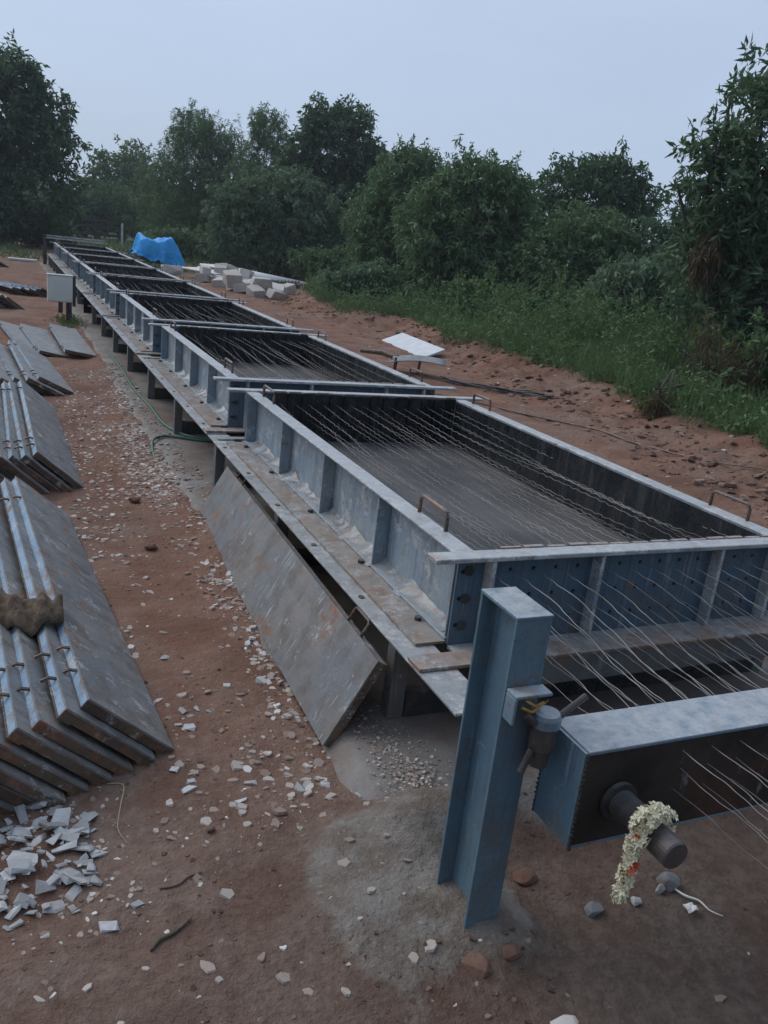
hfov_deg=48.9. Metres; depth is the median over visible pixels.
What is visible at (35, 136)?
broadleaf tree
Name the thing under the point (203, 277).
stone block
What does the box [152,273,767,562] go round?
wavy wire
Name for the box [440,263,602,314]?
bush
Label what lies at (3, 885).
rubble piece
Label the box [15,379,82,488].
shutter panel
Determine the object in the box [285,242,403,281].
bush
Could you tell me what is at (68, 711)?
shutter panel
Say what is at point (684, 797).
wavy wire
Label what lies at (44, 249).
steel post
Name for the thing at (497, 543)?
wavy wire
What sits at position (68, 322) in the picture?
grass tuft
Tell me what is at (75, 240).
cross bar
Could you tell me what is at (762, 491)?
bank clods
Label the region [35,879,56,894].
rubble piece
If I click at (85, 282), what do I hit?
steel mould
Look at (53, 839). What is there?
rubble piece
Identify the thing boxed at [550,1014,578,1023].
chip
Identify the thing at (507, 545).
wavy wire
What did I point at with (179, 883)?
twig
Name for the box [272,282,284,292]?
stone block
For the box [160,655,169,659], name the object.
stone chip
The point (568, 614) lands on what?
wavy wire
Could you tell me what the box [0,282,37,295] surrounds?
shutter panel
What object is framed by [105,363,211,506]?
strip gravel
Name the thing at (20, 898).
rubble piece
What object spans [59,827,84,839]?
rubble piece
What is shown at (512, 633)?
steel post
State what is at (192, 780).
stone chip
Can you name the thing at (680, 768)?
wavy wire
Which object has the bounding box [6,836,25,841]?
rubble piece
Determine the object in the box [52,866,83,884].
rubble piece
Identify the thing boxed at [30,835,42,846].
rubble piece
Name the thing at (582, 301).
bank shrubs
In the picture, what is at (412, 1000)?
soil crumbs
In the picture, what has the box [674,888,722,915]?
plastic strip
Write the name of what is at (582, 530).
wavy wire
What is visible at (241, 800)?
stone chip
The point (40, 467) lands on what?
shutter panel
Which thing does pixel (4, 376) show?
shutter panel
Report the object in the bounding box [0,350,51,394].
shutter panel
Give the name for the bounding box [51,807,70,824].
rubble piece
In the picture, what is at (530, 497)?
wavy wire
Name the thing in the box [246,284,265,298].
stone block
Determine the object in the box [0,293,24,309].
shutter panel
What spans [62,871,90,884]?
rubble piece
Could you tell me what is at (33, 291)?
shutter panel
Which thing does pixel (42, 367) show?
shutter panel
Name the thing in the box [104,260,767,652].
wavy wire
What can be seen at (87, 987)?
stone chips
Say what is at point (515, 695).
bracket
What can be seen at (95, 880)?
rubble piece
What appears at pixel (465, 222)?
mango tree
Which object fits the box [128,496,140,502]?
dirt clod
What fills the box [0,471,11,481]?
shutter panel
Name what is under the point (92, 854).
rubble piece
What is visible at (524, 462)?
wavy wire
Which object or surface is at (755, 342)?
bush
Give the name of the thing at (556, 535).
wavy wire
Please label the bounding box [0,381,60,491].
shutter panel
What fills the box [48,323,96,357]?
shutter panel
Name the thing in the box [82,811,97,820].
rubble piece
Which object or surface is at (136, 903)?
stone chip
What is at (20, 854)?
rubble piece
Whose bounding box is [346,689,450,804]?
cement crumbs
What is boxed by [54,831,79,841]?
rubble piece
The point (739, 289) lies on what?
mango tree
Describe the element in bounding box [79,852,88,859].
rubble piece
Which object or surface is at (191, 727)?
stone chip
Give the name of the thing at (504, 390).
wire bundle
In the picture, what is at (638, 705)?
wavy wire
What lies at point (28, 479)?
shutter panel
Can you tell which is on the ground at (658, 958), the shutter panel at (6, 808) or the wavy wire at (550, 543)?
the shutter panel at (6, 808)
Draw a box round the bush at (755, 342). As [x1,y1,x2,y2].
[722,333,767,394]
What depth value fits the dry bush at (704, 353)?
11.20 m
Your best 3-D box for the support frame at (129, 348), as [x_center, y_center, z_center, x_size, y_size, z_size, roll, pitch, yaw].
[-2.427,-2.108,11.095,2.070,0.386,3.510,-1,19,-24]
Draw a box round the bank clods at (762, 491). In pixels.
[263,285,767,525]
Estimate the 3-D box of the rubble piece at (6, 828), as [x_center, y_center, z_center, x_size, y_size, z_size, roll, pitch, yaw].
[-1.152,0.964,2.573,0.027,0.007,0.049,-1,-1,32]
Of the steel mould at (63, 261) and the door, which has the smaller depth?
the door
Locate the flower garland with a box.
[610,801,678,904]
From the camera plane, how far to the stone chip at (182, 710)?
3.30 m
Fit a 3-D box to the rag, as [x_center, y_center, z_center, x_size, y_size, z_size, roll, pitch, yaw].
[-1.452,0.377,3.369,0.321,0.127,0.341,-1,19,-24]
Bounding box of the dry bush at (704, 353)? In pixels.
[683,307,767,399]
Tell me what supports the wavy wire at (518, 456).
attached to the steel mould at (106, 301)
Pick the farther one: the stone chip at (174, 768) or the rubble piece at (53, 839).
the stone chip at (174, 768)
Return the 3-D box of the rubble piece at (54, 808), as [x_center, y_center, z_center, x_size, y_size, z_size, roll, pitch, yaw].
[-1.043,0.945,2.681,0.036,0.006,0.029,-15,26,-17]
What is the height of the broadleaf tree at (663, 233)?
4.639 m
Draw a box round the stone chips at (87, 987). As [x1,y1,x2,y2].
[0,787,202,1023]
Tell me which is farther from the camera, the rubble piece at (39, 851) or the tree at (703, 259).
the tree at (703, 259)
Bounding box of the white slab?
[8,257,36,261]
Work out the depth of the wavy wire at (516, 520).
3.55 m
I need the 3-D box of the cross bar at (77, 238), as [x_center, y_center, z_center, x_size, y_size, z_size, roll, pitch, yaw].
[-10.268,-9.111,28.118,1.900,0.040,0.100,-1,19,-24]
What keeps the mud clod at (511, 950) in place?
on the ground at (658, 958)
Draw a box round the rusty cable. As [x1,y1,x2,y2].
[435,393,767,469]
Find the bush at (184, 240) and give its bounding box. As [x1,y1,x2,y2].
[140,223,266,263]
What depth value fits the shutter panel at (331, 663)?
3.79 m
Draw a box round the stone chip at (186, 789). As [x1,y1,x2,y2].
[181,785,196,793]
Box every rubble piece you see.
[0,825,13,831]
[0,838,6,843]
[0,870,15,880]
[0,879,6,894]
[0,894,7,899]
[0,900,7,911]
[2,925,12,930]
[4,818,12,824]
[4,904,21,920]
[6,829,12,835]
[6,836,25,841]
[6,850,37,866]
[7,858,35,873]
[8,919,23,928]
[12,827,32,838]
[13,892,28,908]
[14,804,28,824]
[17,834,25,841]
[21,846,33,850]
[24,910,37,914]
[25,896,36,907]
[29,801,46,809]
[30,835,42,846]
[31,816,47,829]
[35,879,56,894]
[36,849,45,853]
[38,822,67,828]
[40,933,49,938]
[41,859,46,866]
[41,902,50,908]
[42,899,64,912]
[45,833,61,844]
[46,851,55,860]
[46,873,59,885]
[49,806,59,811]
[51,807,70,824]
[51,840,76,853]
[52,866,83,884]
[53,826,66,831]
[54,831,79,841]
[55,862,66,867]
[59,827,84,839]
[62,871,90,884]
[64,884,81,901]
[67,904,76,911]
[70,845,92,851]
[72,819,89,829]
[73,859,92,866]
[79,812,87,817]
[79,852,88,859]
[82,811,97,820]
[82,869,99,874]
[82,875,89,884]
[86,862,95,871]
[88,851,108,858]
[89,875,102,885]
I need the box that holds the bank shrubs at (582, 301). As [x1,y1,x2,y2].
[334,259,767,437]
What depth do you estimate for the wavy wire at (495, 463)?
5.68 m
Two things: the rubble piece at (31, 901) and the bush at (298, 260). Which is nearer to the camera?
the rubble piece at (31, 901)
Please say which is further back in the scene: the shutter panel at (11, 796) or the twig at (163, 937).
the shutter panel at (11, 796)
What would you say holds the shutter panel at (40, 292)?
on the ground at (658, 958)
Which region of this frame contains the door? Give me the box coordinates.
[49,275,71,301]
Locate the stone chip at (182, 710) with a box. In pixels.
[178,707,187,713]
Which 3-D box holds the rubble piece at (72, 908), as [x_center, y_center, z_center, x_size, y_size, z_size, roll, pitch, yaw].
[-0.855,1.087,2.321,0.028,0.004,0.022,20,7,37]
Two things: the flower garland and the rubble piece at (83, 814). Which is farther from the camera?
the rubble piece at (83, 814)
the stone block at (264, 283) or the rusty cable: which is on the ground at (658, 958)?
the rusty cable
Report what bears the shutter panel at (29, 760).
on the ground at (658, 958)
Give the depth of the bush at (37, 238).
40.11 m
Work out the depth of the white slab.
28.72 m
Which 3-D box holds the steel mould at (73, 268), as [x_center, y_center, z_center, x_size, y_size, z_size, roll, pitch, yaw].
[-6.517,-5.845,20.163,1.963,0.457,3.220,-1,19,-24]
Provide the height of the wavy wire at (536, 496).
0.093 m
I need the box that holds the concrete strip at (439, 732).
[39,262,767,799]
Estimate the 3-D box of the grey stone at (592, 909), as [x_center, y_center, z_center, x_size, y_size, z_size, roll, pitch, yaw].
[0.628,1.185,2.523,0.061,0.036,0.044,-3,23,-23]
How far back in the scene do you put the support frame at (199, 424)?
7.39 m
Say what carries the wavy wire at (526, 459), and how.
attached to the tensioning beam
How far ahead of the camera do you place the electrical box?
13.93 m
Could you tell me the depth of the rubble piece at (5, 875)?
2.38 m
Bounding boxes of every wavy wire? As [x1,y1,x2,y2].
[73,251,767,759]
[88,248,766,613]
[91,248,767,598]
[94,260,734,691]
[95,259,761,688]
[102,269,767,735]
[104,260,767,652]
[104,290,767,842]
[110,280,767,787]
[116,269,767,674]
[121,288,767,756]
[126,263,766,571]
[131,289,714,694]
[134,263,726,535]
[134,290,740,691]
[141,273,767,583]
[141,290,755,685]
[145,291,761,670]
[151,291,766,656]
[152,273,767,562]
[155,314,767,819]
[160,292,766,638]
[161,289,767,634]
[162,291,766,625]
[167,318,708,695]
[171,292,767,611]
[184,292,692,538]
[188,319,767,680]
[194,319,767,665]
[208,320,767,637]
[214,357,686,698]
[218,316,766,599]
[218,322,767,627]
[223,314,767,589]
[231,323,767,603]
[231,357,733,691]
[241,359,758,688]
[269,359,766,651]
[296,361,767,615]
[530,594,767,781]
[542,677,767,869]
[545,657,767,838]
[549,639,767,805]
[550,630,767,811]
[552,621,767,780]
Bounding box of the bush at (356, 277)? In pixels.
[309,257,425,300]
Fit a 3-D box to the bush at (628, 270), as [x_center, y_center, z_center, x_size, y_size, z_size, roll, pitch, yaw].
[6.732,-5.346,20.021,4.560,2.349,2.723,-1,19,-24]
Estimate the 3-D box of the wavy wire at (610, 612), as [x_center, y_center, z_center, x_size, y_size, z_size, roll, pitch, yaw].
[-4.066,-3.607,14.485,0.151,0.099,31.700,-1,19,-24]
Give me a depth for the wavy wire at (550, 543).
3.40 m
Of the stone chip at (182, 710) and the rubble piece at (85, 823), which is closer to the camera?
the rubble piece at (85, 823)
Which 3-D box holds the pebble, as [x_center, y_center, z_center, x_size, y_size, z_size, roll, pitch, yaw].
[-0.547,1.001,2.664,0.031,0.021,0.047,-13,16,-20]
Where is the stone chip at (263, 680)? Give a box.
[256,676,266,684]
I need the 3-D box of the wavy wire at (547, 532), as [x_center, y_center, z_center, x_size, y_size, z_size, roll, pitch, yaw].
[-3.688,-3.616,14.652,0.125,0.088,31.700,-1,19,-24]
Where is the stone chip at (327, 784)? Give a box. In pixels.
[319,780,329,787]
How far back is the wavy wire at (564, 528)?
4.26 m
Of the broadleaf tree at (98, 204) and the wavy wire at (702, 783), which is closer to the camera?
the wavy wire at (702, 783)
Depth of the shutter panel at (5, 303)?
15.39 m
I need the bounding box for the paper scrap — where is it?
[683,902,697,912]
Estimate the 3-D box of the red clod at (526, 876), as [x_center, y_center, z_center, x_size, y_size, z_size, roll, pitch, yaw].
[0.437,1.150,2.632,0.082,0.073,0.066,-6,22,-23]
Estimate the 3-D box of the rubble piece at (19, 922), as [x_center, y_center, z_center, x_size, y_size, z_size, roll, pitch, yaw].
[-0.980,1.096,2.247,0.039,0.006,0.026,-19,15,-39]
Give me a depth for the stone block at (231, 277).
24.77 m
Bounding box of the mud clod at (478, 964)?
[461,951,491,978]
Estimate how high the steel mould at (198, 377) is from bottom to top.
0.457 m
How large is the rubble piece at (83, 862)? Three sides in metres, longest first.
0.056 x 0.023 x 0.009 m
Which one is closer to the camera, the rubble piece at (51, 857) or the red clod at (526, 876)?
the rubble piece at (51, 857)
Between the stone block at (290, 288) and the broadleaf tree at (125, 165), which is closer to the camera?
the stone block at (290, 288)
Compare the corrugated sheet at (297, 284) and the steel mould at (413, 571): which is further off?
the corrugated sheet at (297, 284)
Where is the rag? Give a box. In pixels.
[0,587,63,636]
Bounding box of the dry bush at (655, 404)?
[635,369,686,420]
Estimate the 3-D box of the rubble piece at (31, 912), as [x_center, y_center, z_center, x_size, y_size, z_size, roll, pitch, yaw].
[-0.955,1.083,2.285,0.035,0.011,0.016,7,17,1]
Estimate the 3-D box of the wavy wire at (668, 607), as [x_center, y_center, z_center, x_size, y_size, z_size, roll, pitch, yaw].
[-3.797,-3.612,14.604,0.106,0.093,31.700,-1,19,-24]
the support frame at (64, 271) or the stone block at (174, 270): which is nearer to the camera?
the support frame at (64, 271)
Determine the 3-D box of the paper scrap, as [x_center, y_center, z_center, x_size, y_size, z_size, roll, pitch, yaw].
[0.929,1.198,2.558,0.036,0.013,0.031,-1,19,-24]
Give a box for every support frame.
[47,253,59,270]
[52,259,67,273]
[60,267,79,290]
[76,283,99,313]
[83,293,119,336]
[103,317,160,371]
[137,355,244,434]
[208,435,767,719]
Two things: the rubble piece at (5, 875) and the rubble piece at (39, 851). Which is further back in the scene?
the rubble piece at (39, 851)
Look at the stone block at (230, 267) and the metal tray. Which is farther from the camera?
the stone block at (230, 267)
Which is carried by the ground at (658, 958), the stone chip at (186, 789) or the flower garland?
the stone chip at (186, 789)
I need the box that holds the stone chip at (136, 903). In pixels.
[130,899,143,908]
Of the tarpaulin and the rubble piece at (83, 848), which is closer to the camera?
the rubble piece at (83, 848)
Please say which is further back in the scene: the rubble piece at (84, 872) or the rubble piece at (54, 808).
the rubble piece at (54, 808)
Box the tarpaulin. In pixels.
[128,232,184,266]
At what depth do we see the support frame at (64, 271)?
19.85 m
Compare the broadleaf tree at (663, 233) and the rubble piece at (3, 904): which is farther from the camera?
the broadleaf tree at (663, 233)
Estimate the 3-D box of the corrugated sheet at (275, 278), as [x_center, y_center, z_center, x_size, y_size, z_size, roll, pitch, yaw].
[-4.663,-8.288,29.308,3.600,0.092,1.267,20,22,29]
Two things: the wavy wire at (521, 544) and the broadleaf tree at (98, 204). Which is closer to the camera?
the wavy wire at (521, 544)
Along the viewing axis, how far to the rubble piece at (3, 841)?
2.50 m
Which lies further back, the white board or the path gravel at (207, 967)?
the white board
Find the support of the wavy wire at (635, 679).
attached to the tensioning beam
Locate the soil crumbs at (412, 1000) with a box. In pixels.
[0,676,767,1023]
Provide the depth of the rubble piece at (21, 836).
2.51 m
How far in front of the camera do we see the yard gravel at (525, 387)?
11.03 m
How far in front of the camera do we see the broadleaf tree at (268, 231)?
34.24 m
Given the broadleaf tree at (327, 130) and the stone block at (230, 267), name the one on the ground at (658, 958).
the broadleaf tree at (327, 130)
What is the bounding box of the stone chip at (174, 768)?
[169,766,179,772]
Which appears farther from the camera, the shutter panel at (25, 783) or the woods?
the woods
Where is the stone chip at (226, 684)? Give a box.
[223,683,230,686]
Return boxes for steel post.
[43,234,46,263]
[436,587,553,928]
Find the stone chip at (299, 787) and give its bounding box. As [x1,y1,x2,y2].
[294,781,305,791]
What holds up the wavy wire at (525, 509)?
on the steel mould at (85, 282)
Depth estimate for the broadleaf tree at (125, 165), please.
63.72 m
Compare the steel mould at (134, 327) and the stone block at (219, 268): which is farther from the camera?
the stone block at (219, 268)
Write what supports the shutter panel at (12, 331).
on the ground at (658, 958)
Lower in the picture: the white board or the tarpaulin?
the white board
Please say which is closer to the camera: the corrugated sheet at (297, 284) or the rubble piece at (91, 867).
the rubble piece at (91, 867)
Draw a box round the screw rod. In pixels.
[600,781,687,868]
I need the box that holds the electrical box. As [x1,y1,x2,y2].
[46,273,75,321]
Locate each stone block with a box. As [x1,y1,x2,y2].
[161,264,183,274]
[195,273,209,282]
[199,264,210,275]
[211,276,225,287]
[214,263,238,271]
[215,263,227,273]
[222,269,242,287]
[233,283,249,292]
[240,268,254,278]
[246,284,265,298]
[250,276,272,288]
[265,288,286,299]
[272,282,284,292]
[283,283,296,294]
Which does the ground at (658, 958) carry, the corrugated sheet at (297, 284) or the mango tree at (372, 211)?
the mango tree at (372, 211)
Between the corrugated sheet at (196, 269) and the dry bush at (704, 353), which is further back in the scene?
the corrugated sheet at (196, 269)
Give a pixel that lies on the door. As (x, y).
(60, 288)
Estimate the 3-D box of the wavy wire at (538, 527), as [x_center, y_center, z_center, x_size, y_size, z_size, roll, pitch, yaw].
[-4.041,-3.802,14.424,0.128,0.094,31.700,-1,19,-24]
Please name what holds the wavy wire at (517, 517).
attached to the tensioning beam
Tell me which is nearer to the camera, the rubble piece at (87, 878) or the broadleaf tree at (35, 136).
the rubble piece at (87, 878)
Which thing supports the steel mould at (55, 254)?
on the support frame at (51, 263)
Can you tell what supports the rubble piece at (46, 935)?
on the ground at (658, 958)
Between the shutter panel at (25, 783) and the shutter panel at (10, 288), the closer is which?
the shutter panel at (25, 783)
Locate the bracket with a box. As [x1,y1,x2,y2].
[502,684,552,725]
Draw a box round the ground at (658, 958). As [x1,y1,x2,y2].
[0,230,767,1023]
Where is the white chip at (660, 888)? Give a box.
[655,884,664,893]
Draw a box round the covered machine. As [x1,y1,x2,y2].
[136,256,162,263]
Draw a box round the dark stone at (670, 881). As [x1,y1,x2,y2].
[656,871,680,891]
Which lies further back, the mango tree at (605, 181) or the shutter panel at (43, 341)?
the mango tree at (605, 181)
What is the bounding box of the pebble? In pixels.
[207,826,215,832]
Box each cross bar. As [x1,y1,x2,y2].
[46,237,106,243]
[47,235,105,241]
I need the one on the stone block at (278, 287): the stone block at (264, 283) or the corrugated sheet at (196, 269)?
the stone block at (264, 283)
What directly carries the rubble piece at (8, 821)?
on the ground at (658, 958)
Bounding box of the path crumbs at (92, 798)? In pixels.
[3,396,315,852]
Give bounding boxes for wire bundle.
[440,376,561,398]
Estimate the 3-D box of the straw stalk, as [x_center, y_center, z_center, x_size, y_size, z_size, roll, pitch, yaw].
[-0.846,0.962,2.713,0.054,0.016,0.302,-1,19,-24]
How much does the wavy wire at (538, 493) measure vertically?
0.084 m
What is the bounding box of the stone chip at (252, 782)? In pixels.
[244,780,257,784]
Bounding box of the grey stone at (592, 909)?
[584,901,603,917]
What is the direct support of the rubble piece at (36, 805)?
on the ground at (658, 958)
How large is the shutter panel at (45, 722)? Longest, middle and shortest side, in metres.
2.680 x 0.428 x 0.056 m
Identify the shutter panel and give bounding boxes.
[0,280,46,293]
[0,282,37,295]
[0,283,29,295]
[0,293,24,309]
[0,294,19,308]
[0,298,12,307]
[0,321,34,348]
[0,344,36,391]
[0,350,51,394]
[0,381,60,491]
[0,386,49,493]
[0,465,23,481]
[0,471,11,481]
[0,478,155,764]
[0,492,133,775]
[0,576,112,785]
[0,696,88,795]
[0,758,65,807]
[0,783,35,805]
[0,798,14,815]
[3,284,44,296]
[6,339,64,395]
[6,380,72,491]
[8,283,46,295]
[10,476,173,753]
[13,339,74,394]
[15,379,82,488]
[19,323,70,357]
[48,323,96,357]
[199,466,386,746]
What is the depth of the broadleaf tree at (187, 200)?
45.44 m
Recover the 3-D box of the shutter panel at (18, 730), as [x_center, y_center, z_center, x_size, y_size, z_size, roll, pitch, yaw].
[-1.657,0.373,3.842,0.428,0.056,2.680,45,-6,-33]
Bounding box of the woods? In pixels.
[18,178,366,240]
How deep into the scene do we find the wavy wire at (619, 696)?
2.22 m
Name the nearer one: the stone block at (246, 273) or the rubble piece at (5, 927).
the rubble piece at (5, 927)
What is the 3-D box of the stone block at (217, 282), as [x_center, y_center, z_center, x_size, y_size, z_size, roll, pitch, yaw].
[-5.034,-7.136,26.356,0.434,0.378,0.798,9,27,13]
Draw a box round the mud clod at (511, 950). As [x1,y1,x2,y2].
[502,941,520,960]
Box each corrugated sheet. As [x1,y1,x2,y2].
[182,267,246,279]
[197,266,300,285]
[199,263,300,282]
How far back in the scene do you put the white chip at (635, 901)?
2.54 m
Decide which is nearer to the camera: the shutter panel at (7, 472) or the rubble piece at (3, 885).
the rubble piece at (3, 885)
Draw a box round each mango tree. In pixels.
[337,133,454,280]
[384,133,546,296]
[501,199,651,299]
[523,136,675,252]
[650,32,767,366]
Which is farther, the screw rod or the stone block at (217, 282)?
the stone block at (217, 282)
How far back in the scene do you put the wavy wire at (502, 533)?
3.53 m
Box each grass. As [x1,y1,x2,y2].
[0,235,233,272]
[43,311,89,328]
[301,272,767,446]
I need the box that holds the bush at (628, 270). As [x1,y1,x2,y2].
[580,238,712,327]
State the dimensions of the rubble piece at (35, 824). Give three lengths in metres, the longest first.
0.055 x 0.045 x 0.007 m
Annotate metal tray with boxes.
[360,349,445,374]
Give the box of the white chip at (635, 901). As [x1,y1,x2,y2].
[630,896,641,908]
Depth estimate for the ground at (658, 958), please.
2.59 m
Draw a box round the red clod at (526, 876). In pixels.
[513,867,536,885]
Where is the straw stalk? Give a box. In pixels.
[107,783,127,843]
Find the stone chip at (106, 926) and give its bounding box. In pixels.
[98,921,119,932]
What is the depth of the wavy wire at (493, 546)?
3.24 m
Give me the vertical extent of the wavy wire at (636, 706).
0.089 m
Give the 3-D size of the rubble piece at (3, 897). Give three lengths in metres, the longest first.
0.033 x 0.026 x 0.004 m
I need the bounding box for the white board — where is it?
[382,333,444,355]
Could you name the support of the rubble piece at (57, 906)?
on the ground at (658, 958)
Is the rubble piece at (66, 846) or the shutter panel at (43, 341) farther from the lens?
the shutter panel at (43, 341)
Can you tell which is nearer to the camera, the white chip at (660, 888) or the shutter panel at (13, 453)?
the white chip at (660, 888)
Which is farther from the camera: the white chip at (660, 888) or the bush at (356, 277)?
the bush at (356, 277)
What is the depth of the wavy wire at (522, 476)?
4.66 m
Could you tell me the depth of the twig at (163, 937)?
2.26 m
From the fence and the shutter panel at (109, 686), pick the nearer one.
the shutter panel at (109, 686)
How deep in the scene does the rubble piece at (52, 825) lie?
2.56 m
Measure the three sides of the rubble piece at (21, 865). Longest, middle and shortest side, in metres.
0.074 x 0.047 x 0.011 m
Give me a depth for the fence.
52.55 m
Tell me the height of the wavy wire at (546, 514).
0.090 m
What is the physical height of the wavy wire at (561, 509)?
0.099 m
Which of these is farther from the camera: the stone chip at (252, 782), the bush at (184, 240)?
the bush at (184, 240)
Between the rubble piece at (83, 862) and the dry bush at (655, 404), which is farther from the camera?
the dry bush at (655, 404)
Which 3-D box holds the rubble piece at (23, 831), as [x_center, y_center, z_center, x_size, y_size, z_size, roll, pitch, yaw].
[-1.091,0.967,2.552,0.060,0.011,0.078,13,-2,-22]
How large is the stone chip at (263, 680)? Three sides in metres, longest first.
0.056 x 0.040 x 0.010 m
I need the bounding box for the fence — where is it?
[67,213,122,243]
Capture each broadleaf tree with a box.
[0,28,93,246]
[34,176,150,242]
[77,133,179,240]
[121,98,256,257]
[194,160,354,277]
[222,100,304,220]
[273,90,395,228]
[619,198,765,319]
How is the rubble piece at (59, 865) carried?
on the ground at (658, 958)
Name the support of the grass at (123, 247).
on the ground at (658, 958)
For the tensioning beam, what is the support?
on the ground at (658, 958)
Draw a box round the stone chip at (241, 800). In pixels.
[234,797,246,802]
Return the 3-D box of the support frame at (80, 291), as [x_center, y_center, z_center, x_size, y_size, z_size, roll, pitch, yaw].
[-5.202,-4.355,17.231,2.070,0.386,3.510,-1,19,-24]
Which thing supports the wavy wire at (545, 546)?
on the steel mould at (198, 377)
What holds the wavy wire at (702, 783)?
attached to the tensioning beam
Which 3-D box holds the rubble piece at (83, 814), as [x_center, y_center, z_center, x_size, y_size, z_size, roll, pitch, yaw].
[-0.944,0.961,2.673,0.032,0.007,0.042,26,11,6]
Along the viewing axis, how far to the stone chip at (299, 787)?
2.94 m
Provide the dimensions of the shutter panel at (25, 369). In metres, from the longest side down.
2.680 x 0.428 x 0.057 m
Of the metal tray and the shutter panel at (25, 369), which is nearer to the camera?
the shutter panel at (25, 369)
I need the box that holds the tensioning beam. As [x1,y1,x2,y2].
[532,688,767,850]
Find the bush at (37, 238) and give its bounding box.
[2,204,81,248]
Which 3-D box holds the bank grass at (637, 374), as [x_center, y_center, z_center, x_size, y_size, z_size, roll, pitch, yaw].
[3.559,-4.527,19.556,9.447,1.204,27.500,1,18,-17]
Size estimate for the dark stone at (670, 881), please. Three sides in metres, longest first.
0.106 x 0.079 x 0.063 m
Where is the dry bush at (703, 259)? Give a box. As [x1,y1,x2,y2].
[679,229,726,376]
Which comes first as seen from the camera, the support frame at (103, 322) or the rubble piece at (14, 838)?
the rubble piece at (14, 838)
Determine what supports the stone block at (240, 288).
on the ground at (658, 958)
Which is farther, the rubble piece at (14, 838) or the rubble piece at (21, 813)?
the rubble piece at (21, 813)
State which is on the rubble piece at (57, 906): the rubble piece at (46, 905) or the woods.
the rubble piece at (46, 905)
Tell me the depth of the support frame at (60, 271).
23.15 m
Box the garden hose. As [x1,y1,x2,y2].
[104,347,212,458]
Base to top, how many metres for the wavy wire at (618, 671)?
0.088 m
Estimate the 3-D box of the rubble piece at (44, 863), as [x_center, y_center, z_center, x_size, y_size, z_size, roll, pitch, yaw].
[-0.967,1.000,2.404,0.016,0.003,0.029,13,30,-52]
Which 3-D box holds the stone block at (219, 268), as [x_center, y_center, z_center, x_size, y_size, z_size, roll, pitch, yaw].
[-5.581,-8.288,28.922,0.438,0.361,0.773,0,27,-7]
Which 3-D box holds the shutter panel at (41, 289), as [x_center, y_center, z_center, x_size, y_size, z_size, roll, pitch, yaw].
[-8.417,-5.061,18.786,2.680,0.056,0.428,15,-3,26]
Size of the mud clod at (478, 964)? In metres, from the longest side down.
0.092 x 0.091 x 0.041 m
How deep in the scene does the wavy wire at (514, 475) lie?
4.55 m
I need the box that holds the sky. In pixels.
[0,0,767,243]
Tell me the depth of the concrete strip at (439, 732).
3.73 m
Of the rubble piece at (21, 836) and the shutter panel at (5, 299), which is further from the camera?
the shutter panel at (5, 299)
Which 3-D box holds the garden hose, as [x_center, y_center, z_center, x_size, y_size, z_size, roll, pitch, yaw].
[-2.626,-1.315,9.148,0.575,0.084,5.702,-1,19,-24]
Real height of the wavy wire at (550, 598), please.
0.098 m
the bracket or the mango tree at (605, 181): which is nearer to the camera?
the bracket
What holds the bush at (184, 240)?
on the ground at (658, 958)
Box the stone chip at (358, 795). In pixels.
[354,792,361,799]
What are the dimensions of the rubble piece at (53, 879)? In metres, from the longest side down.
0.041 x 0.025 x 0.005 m
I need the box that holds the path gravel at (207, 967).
[55,367,749,1023]
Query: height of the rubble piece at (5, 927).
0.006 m
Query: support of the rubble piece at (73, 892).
on the ground at (658, 958)
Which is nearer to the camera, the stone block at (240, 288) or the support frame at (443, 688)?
the support frame at (443, 688)
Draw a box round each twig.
[150,917,191,951]
[159,872,201,888]
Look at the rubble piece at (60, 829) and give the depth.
2.56 m
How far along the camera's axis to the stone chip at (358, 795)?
2.91 m
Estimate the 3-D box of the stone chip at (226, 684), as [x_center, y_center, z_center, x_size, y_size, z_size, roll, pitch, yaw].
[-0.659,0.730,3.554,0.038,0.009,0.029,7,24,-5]
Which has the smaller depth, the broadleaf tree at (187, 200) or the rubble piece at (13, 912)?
the rubble piece at (13, 912)
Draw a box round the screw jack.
[517,693,588,773]
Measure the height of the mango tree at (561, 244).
3.336 m
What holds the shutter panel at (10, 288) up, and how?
on the ground at (658, 958)
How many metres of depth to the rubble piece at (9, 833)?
2.55 m
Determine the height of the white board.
0.190 m
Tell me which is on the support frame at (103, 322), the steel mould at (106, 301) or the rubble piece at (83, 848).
the steel mould at (106, 301)
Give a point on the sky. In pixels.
(539, 78)
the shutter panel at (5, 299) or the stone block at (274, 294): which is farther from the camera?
the stone block at (274, 294)
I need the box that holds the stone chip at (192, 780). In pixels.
[187,778,195,782]
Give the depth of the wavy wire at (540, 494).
4.79 m
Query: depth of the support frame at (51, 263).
26.18 m
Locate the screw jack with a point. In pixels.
(544, 721)
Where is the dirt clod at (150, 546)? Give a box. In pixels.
[144,543,157,549]
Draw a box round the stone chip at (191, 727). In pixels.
[183,723,195,730]
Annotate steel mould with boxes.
[49,240,120,258]
[55,245,137,266]
[63,251,163,277]
[73,260,193,292]
[88,271,240,314]
[110,289,314,352]
[148,320,456,427]
[226,384,767,651]
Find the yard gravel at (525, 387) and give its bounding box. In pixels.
[224,294,751,486]
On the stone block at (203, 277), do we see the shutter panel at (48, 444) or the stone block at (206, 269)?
the stone block at (206, 269)
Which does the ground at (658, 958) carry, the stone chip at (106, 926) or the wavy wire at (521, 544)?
the stone chip at (106, 926)
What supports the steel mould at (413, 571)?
on the support frame at (443, 688)

